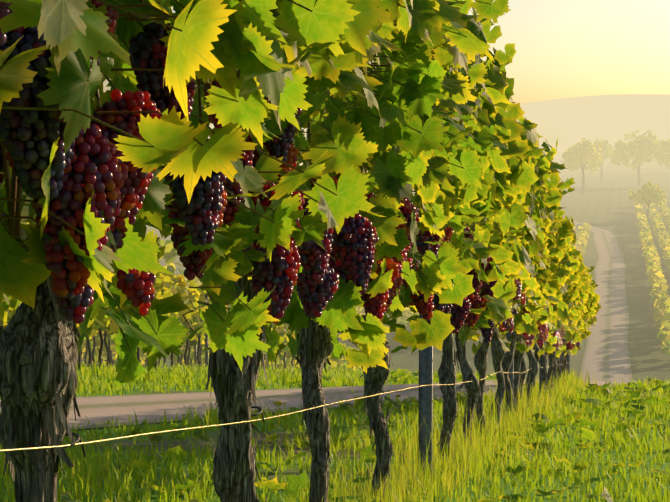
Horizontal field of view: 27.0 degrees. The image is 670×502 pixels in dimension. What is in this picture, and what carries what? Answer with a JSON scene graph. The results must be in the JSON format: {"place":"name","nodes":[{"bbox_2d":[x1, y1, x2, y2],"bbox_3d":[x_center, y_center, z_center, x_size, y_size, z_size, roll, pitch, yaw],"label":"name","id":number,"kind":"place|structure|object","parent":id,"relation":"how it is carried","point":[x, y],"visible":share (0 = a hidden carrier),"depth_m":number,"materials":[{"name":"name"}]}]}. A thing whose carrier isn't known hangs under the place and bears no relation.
{"place":"outdoors","nodes":[
{"label":"outdoors","id":0,"kind":"place"},
{"bbox_2d":[0,218,631,429],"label":"farm road","id":1,"kind":"structure","parent":0,"point":[606,357],"depth_m":21.82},
{"bbox_2d":[0,94,669,501],"bbox_3d":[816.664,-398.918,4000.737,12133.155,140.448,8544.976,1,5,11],"label":"ground","id":2,"kind":"structure","parent":0,"point":[606,202],"depth_m":116.60,"materials":[{"name":"green plant"}]},
{"bbox_2d":[0,324,329,370],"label":"trunks","id":3,"kind":"object","parent":2,"relation":"on","point":[109,352],"visible":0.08,"depth_m":33.89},
{"bbox_2d":[0,0,669,501],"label":"vine","id":4,"kind":"object","parent":2,"relation":"on","point":[504,186],"depth_m":3.46,"materials":[{"name":"green plant"}]},
{"bbox_2d":[0,352,31,396],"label":"pruning cuts","id":5,"kind":"object","parent":4,"relation":"attached to","point":[25,359],"visible":1,"depth_m":2.25,"materials":[{"name":"grey wood"}]},
{"bbox_2d":[0,0,521,353],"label":"vine shoots","id":6,"kind":"object","parent":4,"relation":"attached to","point":[13,199],"visible":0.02,"depth_m":2.27,"materials":[{"name":"plant"}]},
{"bbox_2d":[0,0,579,349],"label":"grapes","id":7,"kind":"object","parent":4,"relation":"attached to","point":[86,165],"visible":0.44,"depth_m":2.42,"materials":[{"name":"purple food"}]},
{"bbox_2d":[0,360,669,501],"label":"grass","id":8,"kind":"structure","parent":2,"relation":"on","point":[462,453],"depth_m":8.27,"materials":[{"name":"green plant"}]},
{"bbox_2d":[0,201,669,373],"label":"background vine rows","id":9,"kind":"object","parent":2,"relation":"on","point":[102,320],"depth_m":50.64,"materials":[{"name":"green plant"}]},
{"bbox_2d":[16,210,669,369],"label":"block posts","id":10,"kind":"object","parent":2,"relation":"on","point":[206,346],"visible":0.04,"depth_m":40.02,"materials":[{"name":"wood"}]},
{"bbox_2d":[104,137,656,361],"bbox_3d":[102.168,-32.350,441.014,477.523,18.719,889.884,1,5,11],"label":"tree trunks","id":11,"kind":"object","parent":2,"relation":"on","point":[601,180],"visible":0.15,"depth_m":325.27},
{"bbox_2d":[21,125,669,299],"bbox_3d":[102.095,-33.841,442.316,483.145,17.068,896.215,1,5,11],"label":"trees","id":12,"kind":"object","parent":11,"relation":"attached to","point":[589,154],"visible":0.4,"depth_m":365.00,"materials":[{"name":"plant"}]},
{"bbox_2d":[418,230,569,477],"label":"posts","id":13,"kind":"object","parent":2,"relation":"on","point":[426,378],"visible":0.08,"depth_m":6.88,"materials":[{"name":"metal"}]},
{"bbox_2d":[0,84,567,451],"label":"trellis wires","id":14,"kind":"object","parent":13,"relation":"attached to","point":[2,450],"visible":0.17,"depth_m":2.84,"materials":[{"name":"beige metal"}]},
{"bbox_2d":[43,406,263,456],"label":"wire ties","id":15,"kind":"object","parent":14,"relation":"attached to","point":[77,436],"visible":0.5,"depth_m":2.38,"materials":[{"name":"black"}]},
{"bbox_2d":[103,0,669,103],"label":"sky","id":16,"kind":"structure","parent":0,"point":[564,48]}
]}

